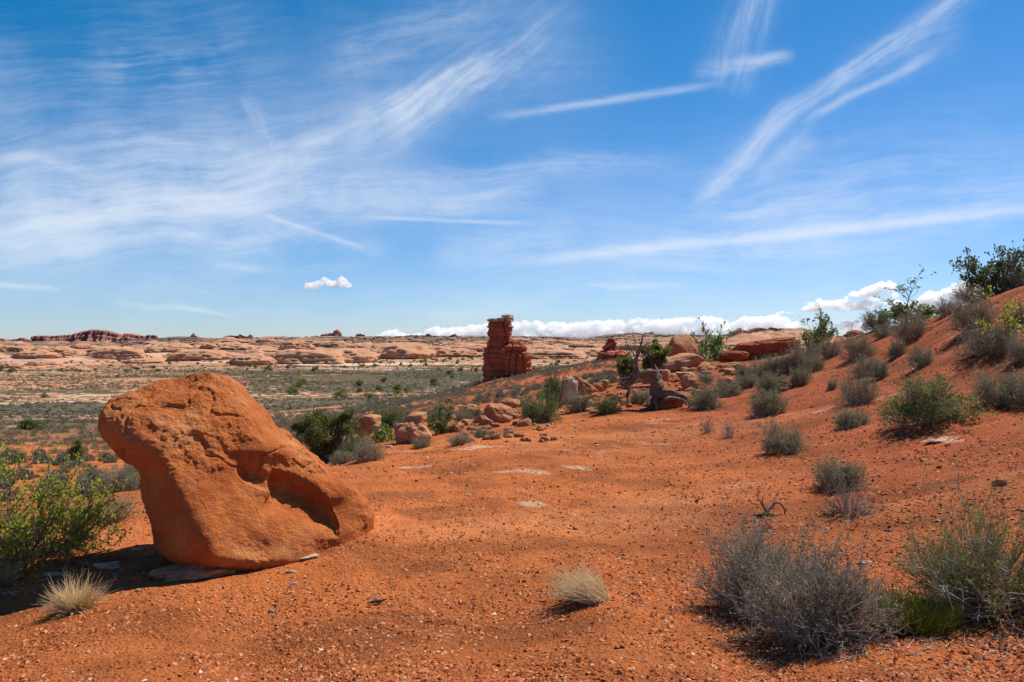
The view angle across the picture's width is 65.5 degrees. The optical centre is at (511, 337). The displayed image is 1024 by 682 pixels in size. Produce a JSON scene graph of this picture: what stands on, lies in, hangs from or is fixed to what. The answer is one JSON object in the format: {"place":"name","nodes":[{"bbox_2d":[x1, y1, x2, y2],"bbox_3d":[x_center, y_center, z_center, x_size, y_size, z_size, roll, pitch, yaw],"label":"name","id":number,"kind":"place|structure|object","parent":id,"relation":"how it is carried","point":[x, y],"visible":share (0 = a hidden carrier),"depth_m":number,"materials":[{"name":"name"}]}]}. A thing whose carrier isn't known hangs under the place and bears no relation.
{"place":"outdoors","nodes":[
{"label":"outdoors","id":0,"kind":"place"},
{"bbox_2d":[0,285,1023,681],"bbox_3d":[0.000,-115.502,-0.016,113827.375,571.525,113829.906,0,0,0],"label":"ground","id":1,"kind":"structure","parent":0,"point":[184,637],"depth_m":6.91,"materials":[{"name":"gravel"}]},
{"bbox_2d":[0,481,25,501],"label":"scrub bush","id":2,"kind":"object","parent":1,"relation":"on","point":[4,491],"visible":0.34,"depth_m":13.05,"materials":[{"name":"green plant"}]},
{"bbox_2d":[0,556,26,587],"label":"grass tuft","id":3,"kind":"object","parent":1,"relation":"on","point":[8,578],"visible":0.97,"depth_m":5.81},
{"bbox_2d":[0,346,34,351],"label":"sandstone dome","id":4,"kind":"structure","parent":1,"relation":"on","point":[17,348],"depth_m":722.32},
{"bbox_2d":[15,418,44,429],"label":"juniper tree","id":5,"kind":"object","parent":1,"relation":"on","point":[29,424],"visible":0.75,"depth_m":83.76,"materials":[{"name":"green plant"}]},
{"bbox_2d":[11,349,61,358],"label":"sandstone dome","id":6,"kind":"structure","parent":1,"relation":"on","point":[38,354],"depth_m":537.22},
{"bbox_2d":[0,419,138,582],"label":"yellow green bush","id":7,"kind":"object","parent":1,"relation":"on","point":[16,532],"visible":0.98,"depth_m":6.25,"materials":[{"name":"green plant"}]},
{"bbox_2d":[30,567,118,617],"bbox_3d":[-2.794,1.631,5.141,0.493,0.331,0.465,0,0,0],"label":"grass tuft","id":8,"kind":"object","parent":1,"relation":"on","point":[72,602],"visible":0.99,"depth_m":5.09,"materials":[{"name":"plant"}]},
{"bbox_2d":[67,439,83,462],"bbox_3d":[-16.953,4.444,31.022,0.601,1.018,0.563,0,0,29],"label":"juniper tree","id":9,"kind":"object","parent":1,"relation":"on","point":[79,449],"visible":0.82,"depth_m":30.94,"materials":[{"name":"green plant"}]},
{"bbox_2d":[31,329,157,341],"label":"rock formation","id":10,"kind":"object","parent":1,"relation":"on","point":[93,335],"visible":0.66,"depth_m":2725.14,"materials":[{"name":"stone"}]},
{"bbox_2d":[69,487,143,524],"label":"dry bush","id":11,"kind":"object","parent":1,"relation":"on","point":[124,514],"visible":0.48,"depth_m":7.71,"materials":[{"name":"grey plant"}]},
{"bbox_2d":[93,561,119,569],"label":"flat stone","id":12,"kind":"object","parent":1,"relation":"on","point":[109,565],"visible":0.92,"depth_m":6.01,"materials":[{"name":"stone"}]},
{"bbox_2d":[83,461,139,495],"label":"sagebrush","id":13,"kind":"object","parent":1,"relation":"on","point":[132,484],"visible":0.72,"depth_m":13.30,"materials":[{"name":"grey plant"}]},
{"bbox_2d":[90,347,149,358],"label":"sandstone dome","id":14,"kind":"structure","parent":1,"relation":"on","point":[114,353],"depth_m":599.06,"materials":[{"name":"stone"}]},
{"bbox_2d":[121,357,163,363],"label":"sandstone dome","id":15,"kind":"structure","parent":1,"relation":"on","point":[144,360],"depth_m":524.14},
{"bbox_2d":[147,564,235,580],"bbox_3d":[-2.304,1.696,5.732,0.589,0.138,0.338,0,0,-25],"label":"flat stone","id":16,"kind":"object","parent":1,"relation":"on","point":[176,572],"visible":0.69,"depth_m":5.67,"materials":[{"name":"grey stone"}]},
{"bbox_2d":[165,350,231,361],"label":"sandstone dome","id":17,"kind":"structure","parent":1,"relation":"on","point":[191,355],"depth_m":578.36,"materials":[{"name":"stone"}]},
{"bbox_2d":[214,341,255,349],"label":"sandstone dome","id":18,"kind":"structure","parent":1,"relation":"on","point":[235,345],"depth_m":823.41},
{"bbox_2d":[98,372,374,570],"bbox_3d":[-2.195,1.162,6.549,1.509,1.761,1.998,0,0,38],"label":"boulder","id":19,"kind":"object","parent":1,"relation":"on","point":[233,476],"visible":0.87,"depth_m":6.05,"materials":[{"name":"stone"}]},
{"bbox_2d":[228,352,276,365],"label":"sandstone dome","id":20,"kind":"structure","parent":1,"relation":"on","point":[255,358],"depth_m":477.08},
{"bbox_2d":[280,340,315,349],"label":"sandstone dome","id":21,"kind":"structure","parent":1,"relation":"on","point":[298,344],"depth_m":880.61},
{"bbox_2d":[272,349,347,363],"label":"sandstone dome","id":22,"kind":"structure","parent":1,"relation":"on","point":[298,356],"depth_m":498.38,"materials":[{"name":"stone"}]},
{"bbox_2d":[0,357,641,478],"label":"desert scrub","id":23,"kind":"object","parent":1,"relation":"on","point":[367,405],"visible":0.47,"depth_m":120.38,"materials":[{"name":"green plant"}]},
{"bbox_2d":[290,407,360,463],"bbox_3d":[-3.914,2.127,16.475,1.483,1.378,0.916,0,0,18],"label":"bush","id":24,"kind":"object","parent":1,"relation":"on","point":[324,444],"visible":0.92,"depth_m":16.42,"materials":[{"name":"green plant"}]},
{"bbox_2d":[310,341,349,347],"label":"sandstone dome","id":25,"kind":"structure","parent":1,"relation":"on","point":[332,344],"depth_m":1003.17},
{"bbox_2d":[329,448,357,465],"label":"sagebrush","id":26,"kind":"object","parent":1,"relation":"on","point":[345,457],"visible":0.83,"depth_m":11.40,"materials":[{"name":"grey plant"}]},
{"bbox_2d":[335,429,372,455],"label":"green bush","id":27,"kind":"object","parent":1,"relation":"on","point":[349,446],"visible":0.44,"depth_m":13.46,"materials":[{"name":"green plant"}]},
{"bbox_2d":[328,348,380,362],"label":"sandstone dome","id":28,"kind":"structure","parent":1,"relation":"on","point":[353,355],"depth_m":520.16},
{"bbox_2d":[353,414,380,436],"bbox_3d":[-3.182,1.945,17.637,0.611,0.486,0.550,0,0,0],"label":"boulder","id":29,"kind":"object","parent":1,"relation":"on","point":[368,422],"visible":0.78,"depth_m":17.42,"materials":[{"name":"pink stone"}]},
{"bbox_2d":[347,429,389,461],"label":"dry bush","id":30,"kind":"object","parent":1,"relation":"on","point":[369,451],"visible":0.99,"depth_m":11.02,"materials":[{"name":"grey plant"}]},
{"bbox_2d":[369,423,395,443],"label":"scrub bush","id":31,"kind":"object","parent":1,"relation":"on","point":[382,437],"visible":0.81,"depth_m":15.25,"materials":[{"name":"green plant"}]},
{"bbox_2d":[387,403,406,426],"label":"green bush","id":32,"kind":"object","parent":1,"relation":"on","point":[396,415],"visible":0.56,"depth_m":23.91,"materials":[{"name":"green plant"}]},
{"bbox_2d":[367,342,435,358],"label":"sandstone dome","id":33,"kind":"structure","parent":1,"relation":"on","point":[397,350],"depth_m":604.79,"materials":[{"name":"stone"}]},
{"bbox_2d":[394,420,431,444],"bbox_3d":[-1.776,1.719,14.342,0.680,0.505,0.560,0,0,-17],"label":"boulder","id":34,"kind":"object","parent":1,"relation":"on","point":[406,432],"visible":0.81,"depth_m":14.14,"materials":[{"name":"pink stone"}]},
{"bbox_2d":[404,412,426,424],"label":"boulder","id":35,"kind":"object","parent":34,"relation":"on","point":[420,417],"visible":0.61,"depth_m":14.32,"materials":[{"name":"orange stone"}]},
{"bbox_2d":[0,330,841,369],"bbox_3d":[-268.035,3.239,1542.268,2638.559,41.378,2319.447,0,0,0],"label":"sandstone formation","id":36,"kind":"object","parent":1,"relation":"on","point":[414,337],"visible":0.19,"depth_m":1760.31,"materials":[{"name":"stone"}]},
{"bbox_2d":[410,436,431,448],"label":"sagebrush","id":37,"kind":"object","parent":1,"relation":"on","point":[423,444],"visible":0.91,"depth_m":13.27,"materials":[{"name":"grey plant"}]},
{"bbox_2d":[425,346,453,356],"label":"sandstone dome","id":38,"kind":"structure","parent":1,"relation":"on","point":[441,351],"depth_m":650.34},
{"bbox_2d":[426,397,457,433],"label":"leafy shrub","id":39,"kind":"object","parent":1,"relation":"on","point":[438,427],"visible":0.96,"depth_m":15.96,"materials":[{"name":"green plant"}]},
{"bbox_2d":[445,426,473,446],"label":"dry bush","id":40,"kind":"object","parent":1,"relation":"on","point":[461,439],"visible":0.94,"depth_m":12.48,"materials":[{"name":"grey plant"}]},
{"bbox_2d":[450,407,474,422],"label":"sagebrush","id":41,"kind":"object","parent":1,"relation":"on","point":[461,416],"visible":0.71,"depth_m":21.69,"materials":[{"name":"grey plant"}]},
{"bbox_2d":[449,348,482,356],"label":"sandstone dome","id":42,"kind":"structure","parent":1,"relation":"on","point":[461,352],"depth_m":655.88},
{"bbox_2d":[452,344,486,351],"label":"sandstone dome","id":43,"kind":"structure","parent":1,"relation":"on","point":[479,347],"depth_m":871.33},
{"bbox_2d":[483,403,514,422],"bbox_3d":[-0.299,1.791,18.704,0.756,0.490,0.600,0,0,0],"label":"boulder","id":44,"kind":"object","parent":1,"relation":"on","point":[499,413],"visible":0.95,"depth_m":18.52,"materials":[{"name":"orange stone"}]},
{"bbox_2d":[482,314,532,380],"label":"rock butte","id":45,"kind":"object","parent":1,"relation":"on","point":[504,354],"visible":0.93,"depth_m":111.70,"materials":[{"name":"stone"}]},
{"bbox_2d":[0,408,1023,668],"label":"twig litter","id":46,"kind":"object","parent":1,"relation":"on","point":[852,656],"visible":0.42,"depth_m":4.01,"materials":[{"name":"wood"}]},
{"bbox_2d":[513,386,567,423],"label":"green bush","id":47,"kind":"object","parent":1,"relation":"on","point":[539,408],"visible":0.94,"depth_m":16.62,"materials":[{"name":"green plant"}]},
{"bbox_2d":[543,370,568,408],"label":"leafy shrub","id":48,"kind":"object","parent":1,"relation":"on","point":[551,384],"visible":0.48,"depth_m":19.65,"materials":[{"name":"green plant"}]},
{"bbox_2d":[527,349,590,358],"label":"sandstone dome","id":49,"kind":"structure","parent":1,"relation":"on","point":[556,354],"depth_m":607.43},
{"bbox_2d":[558,376,577,404],"bbox_3d":[1.461,1.431,21.073,0.586,0.818,0.447,0,0,0],"label":"boulder","id":50,"kind":"object","parent":1,"relation":"on","point":[572,382],"visible":0.48,"depth_m":20.92,"materials":[{"name":"stone"}]},
{"bbox_2d":[539,555,610,605],"bbox_3d":[0.351,1.464,4.855,0.414,0.260,0.445,0,0,-36],"label":"grass tuft","id":51,"kind":"object","parent":1,"relation":"on","point":[575,590],"visible":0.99,"depth_m":4.77,"materials":[{"name":"plant"}]},
{"bbox_2d":[560,386,597,412],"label":"sagebrush","id":52,"kind":"object","parent":1,"relation":"on","point":[577,403],"visible":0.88,"depth_m":18.19,"materials":[{"name":"grey plant"}]},
{"bbox_2d":[595,390,624,414],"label":"green bush","id":53,"kind":"object","parent":1,"relation":"on","point":[605,405],"visible":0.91,"depth_m":17.02,"materials":[{"name":"green plant"}]},
{"bbox_2d":[594,337,627,361],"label":"rock spire","id":54,"kind":"object","parent":1,"relation":"on","point":[609,348],"visible":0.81,"depth_m":95.62,"materials":[{"name":"stone"}]},
{"bbox_2d":[616,356,633,389],"bbox_3d":[3.239,0.984,22.502,0.638,0.971,0.570,0,0,-40],"label":"juniper tree","id":55,"kind":"object","parent":1,"relation":"on","point":[626,368],"visible":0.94,"depth_m":22.43,"materials":[{"name":"green plant"}]},
{"bbox_2d":[625,385,649,404],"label":"sagebrush","id":56,"kind":"object","parent":1,"relation":"on","point":[639,397],"visible":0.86,"depth_m":18.54,"materials":[{"name":"grey plant"}]},
{"bbox_2d":[603,332,690,409],"bbox_3d":[2.979,0.781,17.705,1.919,1.966,0.704,0,0,0],"label":"dead tree","id":57,"kind":"object","parent":1,"relation":"on","point":[660,397],"visible":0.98,"depth_m":17.66,"materials":[{"name":"wood"}]},
{"bbox_2d":[641,338,672,373],"bbox_3d":[4.513,0.708,25.022,0.987,1.444,0.865,0,0,-13],"label":"juniper tree","id":58,"kind":"object","parent":1,"relation":"on","point":[658,359],"visible":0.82,"depth_m":24.92,"materials":[{"name":"green plant"}]},
{"bbox_2d":[668,334,698,356],"bbox_3d":[7.277,0.611,34.243,1.264,1.539,1.220,0,0,28],"label":"boulder","id":59,"kind":"object","parent":1,"relation":"on","point":[681,343],"visible":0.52,"depth_m":34.00,"materials":[{"name":"orange stone"}]},
{"bbox_2d":[662,353,705,372],"bbox_3d":[6.341,0.993,30.309,2.157,0.820,1.108,0,0,-15],"label":"flat rock","id":60,"kind":"object","parent":1,"relation":"on","point":[676,362],"visible":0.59,"depth_m":29.89,"materials":[{"name":"pink stone"}]},
{"bbox_2d":[680,374,699,388],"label":"boulder","id":61,"kind":"object","parent":1,"relation":"on","point":[688,380],"visible":0.78,"depth_m":22.39,"materials":[{"name":"orange stone"}]},
{"bbox_2d":[681,383,725,410],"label":"sagebrush","id":62,"kind":"object","parent":1,"relation":"on","point":[707,399],"visible":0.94,"depth_m":16.98,"materials":[{"name":"grey plant"}]},
{"bbox_2d":[692,368,715,385],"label":"sagebrush","id":63,"kind":"object","parent":1,"relation":"on","point":[703,378],"visible":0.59,"depth_m":23.67,"materials":[{"name":"grey plant"}]},
{"bbox_2d":[690,317,734,361],"bbox_3d":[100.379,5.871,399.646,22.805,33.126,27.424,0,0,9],"label":"leafy shrub","id":64,"kind":"object","parent":1,"relation":"on","point":[715,350],"visible":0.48,"depth_m":399.71,"materials":[{"name":"green plant"}]},
{"bbox_2d":[707,374,743,397],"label":"sagebrush","id":65,"kind":"object","parent":1,"relation":"on","point":[726,390],"visible":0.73,"depth_m":19.25,"materials":[{"name":"grey plant"}]},
{"bbox_2d":[716,351,749,362],"bbox_3d":[8.933,0.769,32.169,1.352,0.494,0.676,0,0,0],"label":"rock ledge","id":66,"kind":"object","parent":1,"relation":"on","point":[727,356],"visible":0.98,"depth_m":31.92,"materials":[{"name":"red stone"}]},
{"bbox_2d":[732,371,759,389],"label":"sagebrush","id":67,"kind":"object","parent":1,"relation":"on","point":[745,380],"visible":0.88,"depth_m":20.38,"materials":[{"name":"grey plant"}]},
{"bbox_2d":[744,353,781,378],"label":"sagebrush","id":68,"kind":"object","parent":1,"relation":"on","point":[759,368],"visible":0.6,"depth_m":20.97,"materials":[{"name":"grey plant"}]},
{"bbox_2d":[725,337,801,360],"bbox_3d":[10.419,0.486,33.281,3.185,1.047,1.124,0,0,0],"label":"rock ledge","id":69,"kind":"object","parent":1,"relation":"on","point":[756,349],"visible":0.62,"depth_m":32.89,"materials":[{"name":"red stone"}]},
{"bbox_2d":[683,482,847,621],"bbox_3d":[1.530,1.341,4.804,0.876,0.950,0.964,0,0,-37],"label":"grey bush","id":70,"kind":"object","parent":1,"relation":"on","point":[733,561],"visible":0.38,"depth_m":4.76,"materials":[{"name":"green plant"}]},
{"bbox_2d":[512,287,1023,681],"bbox_3d":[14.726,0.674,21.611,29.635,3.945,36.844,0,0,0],"label":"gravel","id":71,"kind":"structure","parent":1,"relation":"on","point":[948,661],"depth_m":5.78,"materials":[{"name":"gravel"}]},
{"bbox_2d":[744,382,795,417],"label":"sagebrush","id":72,"kind":"object","parent":1,"relation":"on","point":[772,403],"visible":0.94,"depth_m":14.10,"materials":[{"name":"grey plant"}]},
{"bbox_2d":[750,366,795,394],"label":"sagebrush","id":73,"kind":"object","parent":1,"relation":"on","point":[768,380],"visible":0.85,"depth_m":17.59,"materials":[{"name":"grey plant"}]},
{"bbox_2d":[766,350,800,372],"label":"sagebrush","id":74,"kind":"object","parent":1,"relation":"on","point":[774,362],"visible":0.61,"depth_m":20.90,"materials":[{"name":"green plant"}]},
{"bbox_2d":[756,415,814,455],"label":"sagebrush","id":75,"kind":"object","parent":1,"relation":"on","point":[792,444],"visible":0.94,"depth_m":9.87,"materials":[{"name":"grey plant"}]},
{"bbox_2d":[786,360,814,385],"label":"sagebrush","id":76,"kind":"object","parent":1,"relation":"on","point":[797,377],"visible":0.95,"depth_m":17.77,"materials":[{"name":"grey plant"}]},
{"bbox_2d":[775,332,829,368],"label":"dry bush","id":77,"kind":"object","parent":1,"relation":"on","point":[795,357],"visible":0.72,"depth_m":20.64,"materials":[{"name":"grey plant"}]},
{"bbox_2d":[801,350,825,372],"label":"sagebrush","id":78,"kind":"object","parent":1,"relation":"on","point":[815,364],"visible":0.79,"depth_m":19.41,"materials":[{"name":"grey plant"}]},
{"bbox_2d":[795,306,838,350],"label":"leafy shrub","id":79,"kind":"object","parent":1,"relation":"on","point":[818,332],"visible":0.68,"depth_m":23.59,"materials":[{"name":"green plant"}]},
{"bbox_2d":[717,509,926,661],"bbox_3d":[1.603,1.293,4.115,0.992,0.862,1.083,0,0,0],"label":"grey bush","id":80,"kind":"object","parent":1,"relation":"on","point":[807,616],"visible":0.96,"depth_m":3.99,"materials":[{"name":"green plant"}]},
{"bbox_2d":[813,331,845,358],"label":"dry bush","id":81,"kind":"object","parent":1,"relation":"on","point":[826,349],"visible":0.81,"depth_m":20.77,"materials":[{"name":"grey plant"}]},
{"bbox_2d":[806,449,871,493],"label":"sagebrush","id":82,"kind":"object","parent":1,"relation":"on","point":[824,478],"visible":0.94,"depth_m":7.86,"materials":[{"name":"grey plant"}]},
{"bbox_2d":[827,401,876,429],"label":"sagebrush","id":83,"kind":"object","parent":1,"relation":"on","point":[851,420],"visible":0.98,"depth_m":11.01,"materials":[{"name":"grey plant"}]},
{"bbox_2d":[821,473,886,517],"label":"dead bush","id":84,"kind":"object","parent":1,"relation":"on","point":[845,504],"visible":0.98,"depth_m":6.88,"materials":[{"name":"grey plant"}]},
{"bbox_2d":[827,360,882,406],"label":"dry bush","id":85,"kind":"object","parent":1,"relation":"on","point":[855,396],"visible":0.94,"depth_m":13.10,"materials":[{"name":"grey plant"}]},
{"bbox_2d":[835,323,880,360],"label":"dry bush","id":86,"kind":"object","parent":1,"relation":"on","point":[855,348],"visible":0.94,"depth_m":18.95,"materials":[{"name":"grey plant"}]},
{"bbox_2d":[848,343,884,376],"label":"dry bush","id":87,"kind":"object","parent":1,"relation":"on","point":[863,365],"visible":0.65,"depth_m":16.52,"materials":[{"name":"grey plant"}]},
{"bbox_2d":[858,304,892,334],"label":"sagebrush","id":88,"kind":"object","parent":1,"relation":"on","point":[880,317],"visible":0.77,"depth_m":23.43,"materials":[{"name":"grey plant"}]},
{"bbox_2d":[866,356,891,379],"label":"sagebrush","id":89,"kind":"object","parent":1,"relation":"on","point":[880,370],"visible":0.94,"depth_m":15.42,"materials":[{"name":"grey plant"}]},
{"bbox_2d":[870,320,892,339],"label":"sagebrush","id":90,"kind":"object","parent":1,"relation":"on","point":[877,333],"visible":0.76,"depth_m":20.82,"materials":[{"name":"grey plant"}]},
{"bbox_2d":[887,334,907,358],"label":"sagebrush","id":91,"kind":"object","parent":1,"relation":"on","point":[896,351],"visible":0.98,"depth_m":17.11,"materials":[{"name":"grey plant"}]},
{"bbox_2d":[868,265,947,325],"bbox_3d":[11.454,-1.128,22.988,2.005,1.803,2.384,0,0,-14],"label":"leafy shrub","id":92,"kind":"object","parent":1,"relation":"on","point":[898,309],"visible":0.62,"depth_m":22.68,"materials":[{"name":"green plant"}]},
{"bbox_2d":[880,298,935,344],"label":"dry bush","id":93,"kind":"object","parent":1,"relation":"on","point":[918,330],"visible":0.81,"depth_m":18.02,"materials":[{"name":"grey plant"}]},
{"bbox_2d":[850,570,983,642],"bbox_3d":[2.038,1.389,4.169,0.678,0.270,0.754,0,0,0],"label":"grass patch","id":94,"kind":"object","parent":1,"relation":"on","point":[934,620],"visible":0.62,"depth_m":4.03,"materials":[{"name":"plant"}]},
{"bbox_2d":[904,342,936,368],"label":"sagebrush","id":95,"kind":"object","parent":1,"relation":"on","point":[920,359],"visible":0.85,"depth_m":14.25,"materials":[{"name":"grey plant"}]},
{"bbox_2d":[873,361,998,428],"bbox_3d":[5.253,0.767,9.922,1.373,1.010,1.282,0,0,22],"label":"green bush","id":96,"kind":"object","parent":1,"relation":"on","point":[923,407],"visible":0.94,"depth_m":9.81,"materials":[{"name":"green plant"}]},
{"bbox_2d":[933,294,959,318],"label":"dry bush","id":97,"kind":"object","parent":1,"relation":"on","point":[944,306],"visible":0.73,"depth_m":19.48,"materials":[{"name":"grey plant"}]},
{"bbox_2d":[870,453,1023,638],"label":"sprawling bush","id":98,"kind":"object","parent":1,"relation":"on","point":[975,588],"visible":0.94,"depth_m":4.26,"materials":[{"name":"green plant"}]},
{"bbox_2d":[936,283,1002,334],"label":"dry bush","id":99,"kind":"object","parent":1,"relation":"on","point":[961,315],"visible":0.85,"depth_m":15.15,"materials":[{"name":"grey plant"}]},
{"bbox_2d":[948,274,994,305],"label":"dry bush","id":100,"kind":"object","parent":1,"relation":"on","point":[966,293],"visible":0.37,"depth_m":19.98,"materials":[{"name":"grey plant"}]},
{"bbox_2d":[944,306,1020,360],"bbox_3d":[7.772,-0.030,13.088,1.114,1.013,1.154,0,0,-10],"label":"dry bush","id":101,"kind":"object","parent":1,"relation":"on","point":[977,346],"visible":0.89,"depth_m":13.01,"materials":[{"name":"grey plant"}]},
{"bbox_2d":[948,239,1023,298],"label":"leafy shrub","id":102,"kind":"object","parent":1,"relation":"on","point":[997,268],"visible":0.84,"depth_m":18.14,"materials":[{"name":"green plant"}]},
{"bbox_2d":[962,360,1021,408],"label":"sagebrush","id":103,"kind":"object","parent":1,"relation":"on","point":[989,394],"visible":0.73,"depth_m":10.37,"materials":[{"name":"grey plant"}]},
{"bbox_2d":[972,285,1023,344],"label":"leafy shrub","id":104,"kind":"object","parent":1,"relation":"on","point":[1007,310],"visible":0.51,"depth_m":13.26,"materials":[{"name":"green plant"}]},
{"bbox_2d":[996,365,1023,410],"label":"sagebrush","id":105,"kind":"object","parent":1,"relation":"on","point":[1017,395],"visible":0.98,"depth_m":10.00,"materials":[{"name":"grey plant"}]},
{"bbox_2d":[996,266,1023,291],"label":"dry bush","id":106,"kind":"object","parent":1,"relation":"on","point":[1017,283],"visible":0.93,"depth_m":17.71,"materials":[{"name":"grey plant"}]},
{"bbox_2d":[1001,326,1023,363],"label":"dry bush","id":107,"kind":"object","parent":1,"relation":"on","point":[1017,349],"visible":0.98,"depth_m":12.16,"materials":[{"name":"grey plant"}]},
{"bbox_2d":[0,0,1023,338],"label":"sky","id":108,"kind":"structure","parent":0,"point":[169,168],"materials":[{"name":"blue"}]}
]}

